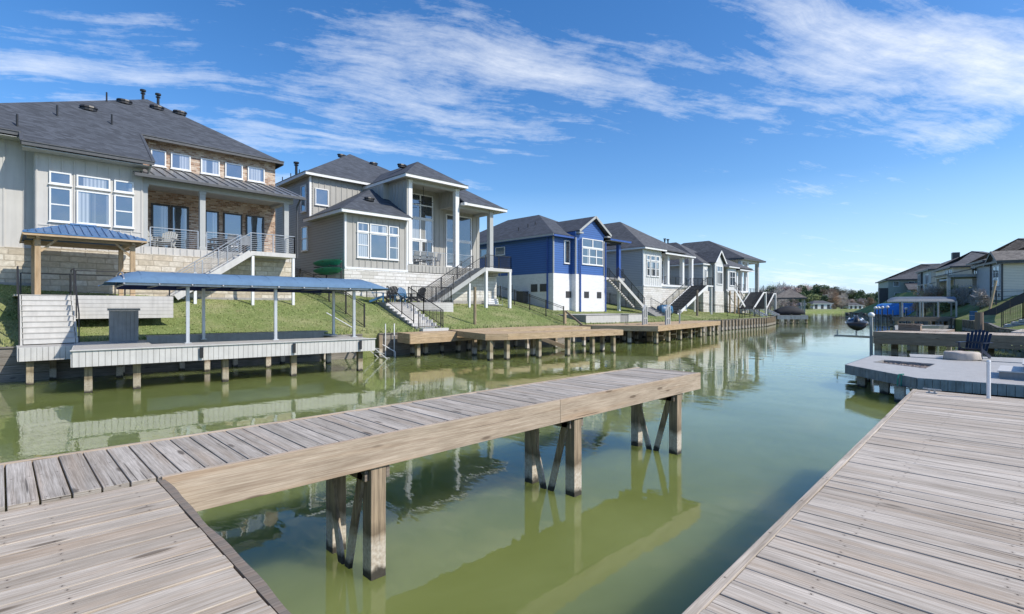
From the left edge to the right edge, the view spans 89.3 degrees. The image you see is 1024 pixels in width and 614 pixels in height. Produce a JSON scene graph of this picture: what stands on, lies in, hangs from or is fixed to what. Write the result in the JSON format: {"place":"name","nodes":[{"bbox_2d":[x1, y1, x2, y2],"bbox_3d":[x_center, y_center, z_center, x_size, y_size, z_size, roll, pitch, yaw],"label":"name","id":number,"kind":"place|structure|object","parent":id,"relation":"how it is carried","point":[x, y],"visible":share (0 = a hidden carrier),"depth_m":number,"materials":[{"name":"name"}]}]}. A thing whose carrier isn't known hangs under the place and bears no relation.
{"place":"outdoors","nodes":[
{"label":"outdoors","id":0,"kind":"place"},
{"bbox_2d":[0,312,1023,613],"bbox_3d":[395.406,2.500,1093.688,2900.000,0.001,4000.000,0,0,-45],"label":"water","id":1,"kind":"structure","parent":0,"point":[780,420],"depth_m":8.22,"materials":[{"name":"liquid"}]},
{"bbox_2d":[16,343,73,384],"bbox_3d":[-15.523,2.640,17.367,1.568,2.720,1.608,0,0,-45],"label":"dock landing","id":2,"kind":"object","parent":1,"relation":"in","point":[29,354],"visible":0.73,"depth_m":16.65,"materials":[{"name":"grey"}]},
{"bbox_2d":[0,479,290,613],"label":"wooden dock","id":3,"kind":"object","parent":1,"relation":"in","point":[160,546],"visible":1,"depth_m":2.42,"materials":[{"name":"brown wood"}]},
{"bbox_2d":[70,330,375,392],"bbox_3d":[-10.434,2.535,19.357,9.150,2.930,5.005,0,0,-39],"label":"dock","id":4,"kind":"object","parent":1,"relation":"in","point":[223,347],"visible":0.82,"depth_m":17.73,"materials":[{"name":"grey"}]},
{"bbox_2d":[107,308,139,341],"bbox_3d":[-14.219,0.650,18.969,0.940,1.200,0.700,0,0,-40],"label":"storage box","id":5,"kind":"object","parent":4,"relation":"on","point":[123,326],"visible":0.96,"depth_m":18.72,"materials":[{"name":"grey"}]},
{"bbox_2d":[98,271,390,343],"bbox_3d":[-9.891,0.011,20.246,9.700,2.471,3.230,0,0,-41],"label":"boat lift canopy","id":6,"kind":"object","parent":4,"relation":"on","point":[146,280],"visible":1,"depth_m":19.27,"materials":[{"name":"blue metal"}]},
{"bbox_2d":[0,367,700,580],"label":"wooden pier","id":7,"kind":"structure","parent":1,"relation":"in","point":[366,447],"depth_m":4.85,"materials":[{"name":"brown wood"}]},
{"bbox_2d":[397,330,481,356],"bbox_3d":[-3.545,2.649,27.567,5.534,2.702,1.645,0,0,-45],"label":"wooden dock","id":8,"kind":"object","parent":1,"relation":"in","point":[425,338],"visible":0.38,"depth_m":26.35,"materials":[{"name":"brown wood"}]},
{"bbox_2d":[449,325,622,360],"bbox_3d":[1.693,2.624,29.018,11.244,2.752,6.945,0,0,-45],"label":"wooden dock","id":9,"kind":"object","parent":1,"relation":"in","point":[539,334],"visible":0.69,"depth_m":26.64,"materials":[{"name":"brown wood"}]},
{"bbox_2d":[579,321,720,343],"bbox_3d":[12.725,2.639,41.185,17.245,2.722,5.145,0,0,-45],"label":"wooden dock","id":10,"kind":"object","parent":1,"relation":"in","point":[673,329],"visible":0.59,"depth_m":37.86,"materials":[{"name":"brown wood"}]},
{"bbox_2d":[769,315,807,323],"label":"dock","id":11,"kind":"object","parent":1,"relation":"in","point":[791,317],"visible":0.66,"depth_m":77.40,"materials":[{"name":"grey"}]},
{"bbox_2d":[773,306,804,314],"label":"covered boat","id":12,"kind":"object","parent":11,"relation":"on","point":[788,310],"visible":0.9,"depth_m":78.98,"materials":[{"name":"fabric"}]},
{"bbox_2d":[682,389,1023,613],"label":"wooden dock","id":13,"kind":"object","parent":1,"relation":"in","point":[911,501],"visible":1,"depth_m":2.74,"materials":[{"name":"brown wood"}]},
{"bbox_2d":[986,360,990,398],"bbox_3d":[6.159,0.932,6.694,0.049,0.495,0.050,0,0,-45],"label":"pipe post","id":14,"kind":"object","parent":13,"relation":"on","point":[988,378],"visible":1,"depth_m":6.68,"materials":[{"name":"white plastic"}]},
{"bbox_2d":[834,312,875,355],"bbox_3d":[17.820,1.980,26.800,1.525,3.440,1.887,0,0,-45],"label":"jet ski lift","id":15,"kind":"object","parent":1,"relation":"in","point":[871,315],"visible":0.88,"depth_m":25.80,"materials":[{"name":"grey metal"}]},
{"bbox_2d":[845,312,868,330],"bbox_3d":[17.866,0.716,26.877,0.984,0.939,2.465,0,0,31],"label":"jet ski","id":16,"kind":"object","parent":15,"relation":"on","point":[856,322],"visible":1,"depth_m":26.02,"materials":[{"name":"black plastic"}]},
{"bbox_2d":[879,303,898,321],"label":"boat lift canopy","id":17,"kind":"object","parent":1,"relation":"in","point":[891,306],"visible":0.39,"depth_m":89.58,"materials":[{"name":"blue fabric"}]},
{"bbox_2d":[890,303,915,322],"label":"boat lift canopy","id":18,"kind":"object","parent":1,"relation":"in","point":[895,310],"visible":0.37,"depth_m":84.89,"materials":[{"name":"blue fabric"}]},
{"bbox_2d":[894,325,948,329],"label":"aluminium boat","id":19,"kind":"object","parent":1,"relation":"on","point":[932,327],"visible":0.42,"depth_m":53.05,"materials":[{"name":"grey metal"}]},
{"bbox_2d":[890,316,955,327],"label":"dock","id":20,"kind":"object","parent":1,"relation":"in","point":[896,319],"visible":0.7,"depth_m":61.75,"materials":[{"name":"brown wood"}]},
{"bbox_2d":[886,297,956,316],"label":"boat lift canopy","id":21,"kind":"object","parent":20,"relation":"on","point":[900,300],"visible":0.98,"depth_m":61.94,"materials":[{"name":"metal"}]},
{"bbox_2d":[845,354,1023,401],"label":"composite dock","id":22,"kind":"object","parent":1,"relation":"in","point":[940,373],"visible":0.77,"depth_m":14.54,"materials":[{"name":"wood"}]},
{"bbox_2d":[943,351,981,360],"bbox_3d":[15.514,1.670,17.858,1.034,0.296,1.023,0,0,-45],"label":"covered fire pit","id":23,"kind":"object","parent":22,"relation":"on","point":[963,355],"visible":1,"depth_m":17.51,"materials":[{"name":"fabric"}]},
{"bbox_2d":[955,330,992,359],"bbox_3d":[16.341,1.321,18.278,0.884,1.030,0.810,0,0,-30],"label":"adirondack chair","id":24,"kind":"object","parent":22,"relation":"on","point":[982,348],"visible":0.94,"depth_m":18.33,"materials":[{"name":"blue plastic"}]},
{"bbox_2d":[873,329,1023,356],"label":"wooden dock","id":25,"kind":"object","parent":1,"relation":"in","point":[931,339],"visible":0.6,"depth_m":23.91,"materials":[{"name":"brown wood"}]},
{"bbox_2d":[897,324,922,330],"bbox_3d":[20.485,1.188,26.653,0.690,0.625,0.967,0,0,-45],"label":"timber box bench","id":26,"kind":"object","parent":25,"relation":"on","point":[909,327],"visible":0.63,"depth_m":26.43,"materials":[{"name":"grey wood"}]},
{"bbox_2d":[930,385,1023,398],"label":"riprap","id":27,"kind":"object","parent":1,"relation":"in","point":[997,395],"visible":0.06,"depth_m":13.91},
{"bbox_2d":[975,312,983,331],"bbox_3d":[31.286,1.625,34.686,0.456,2.550,0.480,0,0,-45],"label":"mooring pile","id":28,"kind":"object","parent":1,"relation":"in","point":[979,320],"visible":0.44,"depth_m":34.52,"materials":[{"name":"brown wood"}]},
{"bbox_2d":[0,276,1023,374],"bbox_3d":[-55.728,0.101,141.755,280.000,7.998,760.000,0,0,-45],"label":"ground","id":29,"kind":"structure","parent":0,"point":[963,311],"depth_m":27.50,"materials":[{"name":"green plant"}]},
{"bbox_2d":[16,266,79,344],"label":"garden stairs","id":30,"kind":"structure","parent":29,"relation":"on","point":[48,319],"depth_m":18.32,"materials":[{"name":"grey"}]},
{"bbox_2d":[12,294,172,318],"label":"garden terrace","id":31,"kind":"structure","parent":29,"relation":"on","point":[93,306],"depth_m":20.65,"materials":[{"name":"grey"}]},
{"bbox_2d":[19,223,146,295],"bbox_3d":[-17.763,-1.935,21.460,3.775,2.970,3.775,0,0,-45],"label":"garden gazebo","id":32,"kind":"object","parent":31,"relation":"on","point":[74,235],"visible":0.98,"depth_m":20.99,"materials":[{"name":"blue wood"}]},
{"bbox_2d":[20,270,169,295],"bbox_3d":[-17.338,-0.934,21.599,4.979,0.968,2.937,0,0,24],"label":"terrace railing","id":33,"kind":"object","parent":31,"relation":"on","point":[124,293],"visible":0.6,"depth_m":21.39,"materials":[{"name":"black metal"}]},
{"bbox_2d":[0,89,305,304],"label":"brick house","id":34,"kind":"structure","parent":29,"relation":"on","point":[141,168],"depth_m":25.27,"materials":[{"name":"beige"}]},
{"bbox_2d":[48,186,70,223],"bbox_3d":[-19.724,-4.435,22.622,0.793,1.530,0.130,0,0,-45],"label":"window","id":35,"kind":"structure","parent":34,"relation":"in","point":[59,198],"depth_m":22.60,"materials":[{"name":"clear glass"}]},
{"bbox_2d":[48,171,71,186],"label":"window","id":36,"kind":"structure","parent":34,"relation":"in","point":[55,178],"depth_m":22.60,"materials":[{"name":"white glass"}]},
{"bbox_2d":[75,190,110,226],"bbox_3d":[-18.916,-4.435,23.421,1.253,1.530,0.130,0,0,-45],"label":"window","id":37,"kind":"structure","parent":34,"relation":"in","point":[92,208],"depth_m":23.40,"materials":[{"name":"white glass"}]},
{"bbox_2d":[75,175,110,191],"bbox_3d":[-18.916,-5.590,23.421,1.253,0.580,0.130,0,0,-45],"label":"window","id":38,"kind":"structure","parent":34,"relation":"in","point":[84,182],"depth_m":23.40,"materials":[{"name":"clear glass"}]},
{"bbox_2d":[113,194,134,228],"bbox_3d":[-18.127,-4.435,24.200,0.802,1.530,0.130,0,0,-45],"label":"window","id":39,"kind":"structure","parent":34,"relation":"in","point":[123,205],"depth_m":24.19,"materials":[{"name":"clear glass"}]},
{"bbox_2d":[113,180,134,194],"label":"window","id":40,"kind":"structure","parent":34,"relation":"in","point":[124,187],"depth_m":24.19,"materials":[{"name":"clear glass"}]},
{"bbox_2d":[151,149,166,167],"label":"window","id":41,"kind":"structure","parent":34,"relation":"in","point":[159,156],"depth_m":27.53,"materials":[{"name":"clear glass"}]},
{"bbox_2d":[153,205,167,247],"bbox_3d":[-18.723,-4.210,27.595,0.697,2.396,0.062,0,0,-45],"label":"door","id":42,"kind":"structure","parent":34,"relation":"in","point":[160,213],"depth_m":27.57,"materials":[{"name":"brown glass"}]},
{"bbox_2d":[155,231,177,247],"bbox_3d":[-17.593,-3.409,26.456,0.810,1.030,0.884,0,0,-15],"label":"adirondack chair","id":43,"kind":"object","parent":34,"relation":"on","point":[172,240],"visible":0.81,"depth_m":26.65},
{"bbox_2d":[173,207,186,248],"bbox_3d":[-18.097,-4.210,28.214,0.697,2.396,0.062,0,0,-45],"label":"door","id":44,"kind":"structure","parent":34,"relation":"in","point":[179,214],"depth_m":28.21,"materials":[{"name":"brown glass"}]},
{"bbox_2d":[170,152,190,171],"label":"window","id":45,"kind":"structure","parent":34,"relation":"in","point":[180,162],"depth_m":28.21,"materials":[{"name":"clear glass"}]},
{"bbox_2d":[200,158,219,176],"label":"window","id":46,"kind":"structure","parent":34,"relation":"in","point":[208,166],"depth_m":29.24,"materials":[{"name":"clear glass"}]},
{"bbox_2d":[206,210,218,250],"bbox_3d":[-16.966,-4.285,29.284,0.751,2.270,0.130,0,0,-45],"label":"door","id":47,"kind":"structure","parent":34,"relation":"in","point":[212,217],"depth_m":29.31,"materials":[{"name":"brown glass"}]},
{"bbox_2d":[223,212,241,251],"bbox_3d":[-16.192,-4.285,30.049,1.060,2.270,0.130,0,0,-45],"label":"window","id":48,"kind":"structure","parent":34,"relation":"in","point":[232,223],"depth_m":30.00,"materials":[{"name":"brown glass"}]},
{"bbox_2d":[224,162,242,180],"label":"window","id":49,"kind":"structure","parent":34,"relation":"in","point":[232,171],"depth_m":30.08,"materials":[{"name":"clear glass"}]},
{"bbox_2d":[246,215,263,251],"bbox_3d":[-15.328,-4.285,30.903,1.069,2.270,0.130,0,0,-45],"label":"door","id":50,"kind":"structure","parent":34,"relation":"in","point":[255,224],"depth_m":30.93,"materials":[{"name":"brown glass"}]},
{"bbox_2d":[247,166,264,183],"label":"window","id":51,"kind":"structure","parent":34,"relation":"in","point":[257,175],"depth_m":30.93,"materials":[{"name":"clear glass"}]},
{"bbox_2d":[0,334,362,382],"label":"retaining wall","id":52,"kind":"structure","parent":29,"relation":"on","point":[55,368],"depth_m":18.89,"materials":[{"name":"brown wood"}]},
{"bbox_2d":[314,258,341,278],"bbox_3d":[-11.431,-1.947,32.146,0.830,2.107,2.060,0,0,-45],"label":"kayak rack","id":53,"kind":"object","parent":29,"relation":"on","point":[332,273],"visible":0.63,"depth_m":31.69,"materials":[{"name":"black metal"}]},
{"bbox_2d":[312,267,341,274],"bbox_3d":[-11.477,-2.235,32.101,0.540,0.442,3.780,0,0,-45],"label":"kayak","id":54,"kind":"object","parent":53,"relation":"on","point":[326,270],"visible":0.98,"depth_m":31.90,"materials":[{"name":"green plastic"}]},
{"bbox_2d":[313,259,341,266],"bbox_3d":[-11.477,-2.715,32.101,0.540,0.442,3.780,0,0,-45],"label":"kayak","id":55,"kind":"object","parent":53,"relation":"on","point":[323,263],"visible":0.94,"depth_m":31.86,"materials":[{"name":"green plastic"}]},
{"bbox_2d":[295,268,364,327],"bbox_3d":[-11.308,-0.896,30.721,0.061,3.932,10.461,0,0,-44],"label":"metal fence","id":56,"kind":"object","parent":29,"relation":"on","point":[341,300],"visible":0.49,"depth_m":28.75,"materials":[{"name":"metal"}]},
{"bbox_2d":[326,312,395,358],"bbox_3d":[-7.496,1.714,26.268,2.496,2.872,4.126,0,0,-45],"label":"boarding ladder","id":57,"kind":"object","parent":29,"relation":"on","point":[382,344],"visible":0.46,"depth_m":26.25,"materials":[{"name":"silver metal"}]},
{"bbox_2d":[275,154,511,307],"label":"grey house","id":58,"kind":"structure","parent":29,"relation":"on","point":[371,222],"depth_m":36.63,"materials":[{"name":"wood"}]},
{"bbox_2d":[300,184,306,212],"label":"window","id":59,"kind":"structure","parent":58,"relation":"in","point":[302,188],"depth_m":36.19,"materials":[{"name":"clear glass"}]},
{"bbox_2d":[301,226,307,251],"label":"window","id":60,"kind":"structure","parent":58,"relation":"in","point":[304,230],"depth_m":36.08,"materials":[{"name":"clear glass"}]},
{"bbox_2d":[314,188,328,206],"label":"window","id":61,"kind":"structure","parent":58,"relation":"in","point":[321,195],"depth_m":36.15,"materials":[{"name":"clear glass"}]},
{"bbox_2d":[356,232,369,258],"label":"window","id":62,"kind":"structure","parent":58,"relation":"in","point":[362,238],"depth_m":32.78,"materials":[{"name":"clear glass"}]},
{"bbox_2d":[356,222,369,232],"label":"window","id":63,"kind":"structure","parent":58,"relation":"in","point":[363,227],"depth_m":32.77,"materials":[{"name":"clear glass"}]},
{"bbox_2d":[369,233,387,259],"bbox_3d":[-8.640,-3.895,33.576,1.331,1.650,0.130,0,0,-45],"label":"window","id":64,"kind":"structure","parent":58,"relation":"in","point":[378,243],"depth_m":33.57,"materials":[{"name":"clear glass"}]},
{"bbox_2d":[369,223,387,234],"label":"window","id":65,"kind":"structure","parent":58,"relation":"in","point":[373,228],"depth_m":33.57,"materials":[{"name":"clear glass"}]},
{"bbox_2d":[388,235,398,260],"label":"window","id":66,"kind":"structure","parent":58,"relation":"in","point":[393,241],"depth_m":34.35,"materials":[{"name":"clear glass"}]},
{"bbox_2d":[412,193,433,220],"bbox_3d":[-6.726,-7.475,38.701,2.029,1.850,0.130,0,0,-45],"label":"window","id":67,"kind":"structure","parent":58,"relation":"in","point":[419,211],"depth_m":38.73,"materials":[{"name":"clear glass"}]},
{"bbox_2d":[412,218,433,241],"bbox_3d":[-6.726,-5.755,38.701,2.029,1.610,0.130,0,0,-45],"label":"window","id":68,"kind":"structure","parent":58,"relation":"in","point":[422,230],"depth_m":38.73,"materials":[{"name":"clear glass"}]},
{"bbox_2d":[421,241,433,265],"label":"window","id":69,"kind":"structure","parent":58,"relation":"in","point":[427,246],"depth_m":39.01,"materials":[{"name":"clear glass"}]},
{"bbox_2d":[445,214,471,242],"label":"window","id":70,"kind":"structure","parent":58,"relation":"in","point":[465,223],"depth_m":41.36,"materials":[{"name":"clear glass"}]},
{"bbox_2d":[445,240,471,267],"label":"window","id":71,"kind":"structure","parent":58,"relation":"in","point":[465,248],"depth_m":41.29,"materials":[{"name":"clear glass"}]},
{"bbox_2d":[366,286,452,311],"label":"fire terrace","id":72,"kind":"structure","parent":29,"relation":"on","point":[446,306],"depth_m":33.22,"materials":[{"name":"grey"}]},
{"bbox_2d":[385,286,448,331],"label":"terrace steps","id":73,"kind":"structure","parent":29,"relation":"on","point":[408,311],"depth_m":29.97,"materials":[{"name":"grey"}]},
{"bbox_2d":[473,287,475,324],"bbox_3d":[-2.315,0.115,32.298,0.190,2.730,0.200,0,0,-45],"label":"timber pole","id":74,"kind":"object","parent":29,"relation":"on","point":[474,305],"visible":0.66,"depth_m":32.22,"materials":[{"name":"brown wood"}]},
{"bbox_2d":[378,325,682,356],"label":"retaining wall","id":75,"kind":"structure","parent":29,"relation":"on","point":[440,346],"depth_m":28.95,"materials":[{"name":"brown wood"}]},
{"bbox_2d":[498,286,563,321],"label":"metal fence","id":76,"kind":"object","parent":29,"relation":"on","point":[521,298],"visible":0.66,"depth_m":41.46,"materials":[{"name":"metal"}]},
{"bbox_2d":[480,215,644,311],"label":"blue house","id":77,"kind":"structure","parent":29,"relation":"on","point":[562,263],"depth_m":48.90,"materials":[{"name":"wood"}]},
{"bbox_2d":[563,240,569,263],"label":"window","id":78,"kind":"structure","parent":77,"relation":"in","point":[566,243],"depth_m":47.48,"materials":[{"name":"clear glass"}]},
{"bbox_2d":[581,247,602,266],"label":"window","id":79,"kind":"structure","parent":77,"relation":"in","point":[593,257],"depth_m":49.35,"materials":[{"name":"clear glass"}]},
{"bbox_2d":[582,238,602,249],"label":"window","id":80,"kind":"structure","parent":77,"relation":"in","point":[586,243],"depth_m":49.29,"materials":[{"name":"clear glass"}]},
{"bbox_2d":[558,313,641,322],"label":"stepped terrace","id":81,"kind":"structure","parent":29,"relation":"on","point":[604,317],"depth_m":41.60,"materials":[{"name":"grey"}]},
{"bbox_2d":[603,222,695,310],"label":"white house","id":82,"kind":"structure","parent":29,"relation":"on","point":[645,258],"depth_m":58.69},
{"bbox_2d":[639,298,671,316],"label":"garden stairs","id":83,"kind":"structure","parent":29,"relation":"on","point":[652,311],"depth_m":53.00,"materials":[{"name":"grey"}]},
{"bbox_2d":[663,277,712,313],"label":"garden stairs","id":84,"kind":"structure","parent":29,"relation":"on","point":[684,299],"depth_m":60.72,"materials":[{"name":"grey"}]},
{"bbox_2d":[664,238,728,312],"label":"gabled house","id":85,"kind":"structure","parent":29,"relation":"on","point":[711,264],"depth_m":68.23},
{"bbox_2d":[681,241,765,314],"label":"tall porch house","id":86,"kind":"structure","parent":29,"relation":"on","point":[741,258],"depth_m":83.97,"materials":[{"name":"white"}]},
{"bbox_2d":[726,282,744,313],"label":"garden stairs","id":87,"kind":"structure","parent":29,"relation":"on","point":[734,296],"depth_m":69.94,"materials":[{"name":"grey"}]},
{"bbox_2d":[698,316,775,331],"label":"retaining wall","id":88,"kind":"structure","parent":29,"relation":"on","point":[741,323],"depth_m":59.34,"materials":[{"name":"brown wood"}]},
{"bbox_2d":[724,259,753,312],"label":"grey house","id":89,"kind":"structure","parent":29,"relation":"on","point":[732,270],"depth_m":74.02,"materials":[{"name":"wood"}]},
{"bbox_2d":[736,285,767,316],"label":"garden stairs","id":90,"kind":"structure","parent":29,"relation":"on","point":[752,300],"depth_m":74.88,"materials":[{"name":"grey"}]},
{"bbox_2d":[749,287,779,315],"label":"garden stairs","id":91,"kind":"structure","parent":29,"relation":"on","point":[761,304],"depth_m":81.53,"materials":[{"name":"grey"}]},
{"bbox_2d":[773,289,807,314],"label":"pavilion","id":92,"kind":"structure","parent":29,"relation":"on","point":[789,294],"depth_m":90.39,"materials":[{"name":"grey"}]},
{"bbox_2d":[845,312,954,328],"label":"retaining wall","id":93,"kind":"structure","parent":29,"relation":"on","point":[860,315],"depth_m":81.39,"materials":[{"name":"brown wood"}]},
{"bbox_2d":[875,263,939,303],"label":"sage house","id":94,"kind":"structure","parent":29,"relation":"on","point":[895,284],"depth_m":105.71,"materials":[{"name":"wood"}]},
{"bbox_2d":[908,287,933,316],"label":"bush","id":95,"kind":"object","parent":29,"relation":"on","point":[922,295],"visible":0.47,"depth_m":73.15,"materials":[{"name":"green plant"}]},
{"bbox_2d":[915,285,944,314],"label":"bush","id":96,"kind":"object","parent":29,"relation":"on","point":[932,291],"visible":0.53,"depth_m":71.84,"materials":[{"name":"green plant"}]},
{"bbox_2d":[915,252,959,290],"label":"dark trim house","id":97,"kind":"structure","parent":29,"relation":"on","point":[924,276],"depth_m":92.01,"materials":[{"name":"grey stone"}]},
{"bbox_2d":[935,302,959,312],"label":"shrub","id":98,"kind":"object","parent":29,"relation":"on","point":[946,306],"visible":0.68,"depth_m":69.98,"materials":[{"name":"green plant"}]},
{"bbox_2d":[947,284,978,306],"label":"bush","id":99,"kind":"object","parent":29,"relation":"on","point":[963,292],"visible":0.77,"depth_m":67.76,"materials":[{"name":"green plant"}]},
{"bbox_2d":[931,238,1023,302],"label":"tan house","id":100,"kind":"structure","parent":29,"relation":"on","point":[1017,244],"depth_m":69.63,"materials":[{"name":"grey stone"}]},
{"bbox_2d":[968,287,993,308],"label":"bush","id":101,"kind":"object","parent":29,"relation":"on","point":[980,296],"visible":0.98,"depth_m":59.86,"materials":[{"name":"grey plant"}]},
{"bbox_2d":[961,319,1023,351],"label":"retaining wall","id":102,"kind":"structure","parent":29,"relation":"on","point":[968,325],"depth_m":42.17,"materials":[{"name":"concrete"}]},
{"bbox_2d":[968,293,1023,314],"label":"silt fence","id":103,"kind":"object","parent":29,"relation":"on","point":[1018,299],"visible":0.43,"depth_m":47.29,"materials":[{"name":"fabric"}]},
{"bbox_2d":[970,247,1023,299],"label":"beige house","id":104,"kind":"structure","parent":29,"relation":"on","point":[1005,269],"depth_m":60.22,"materials":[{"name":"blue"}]},
{"bbox_2d":[992,265,999,286],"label":"window","id":105,"kind":"structure","parent":104,"relation":"in","point":[995,269],"depth_m":61.40,"materials":[{"name":"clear glass"}]},
{"bbox_2d":[1001,302,1023,326],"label":"bank stairs","id":106,"kind":"structure","parent":29,"relation":"on","point":[1020,321],"depth_m":33.81,"materials":[{"name":"grey"}]},
{"bbox_2d":[0,0,1023,293],"label":"sky","id":107,"kind":"structure","parent":0,"point":[855,144],"materials":[{"name":"blue"}]},
{"bbox_2d":[760,306,865,311],"bbox_3d":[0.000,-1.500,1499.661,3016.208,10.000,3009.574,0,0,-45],"label":"shore","id":108,"kind":"structure","parent":0,"point":[837,309],"depth_m":242.45,"materials":[{"name":"green plant"}]},
{"bbox_2d":[807,301,833,308],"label":"lake house","id":109,"kind":"structure","parent":108,"relation":"on","point":[822,305],"depth_m":262.00,"materials":[{"name":"grey"}]},
{"bbox_2d":[916,251,988,294],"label":"cream house","id":110,"kind":"structure","parent":0,"point":[958,264],"depth_m":79.55,"materials":[{"name":"beige"}]},
{"bbox_2d":[997,359,1023,379],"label":"dock steps","id":111,"kind":"structure","parent":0,"point":[1011,372],"depth_m":13.06,"materials":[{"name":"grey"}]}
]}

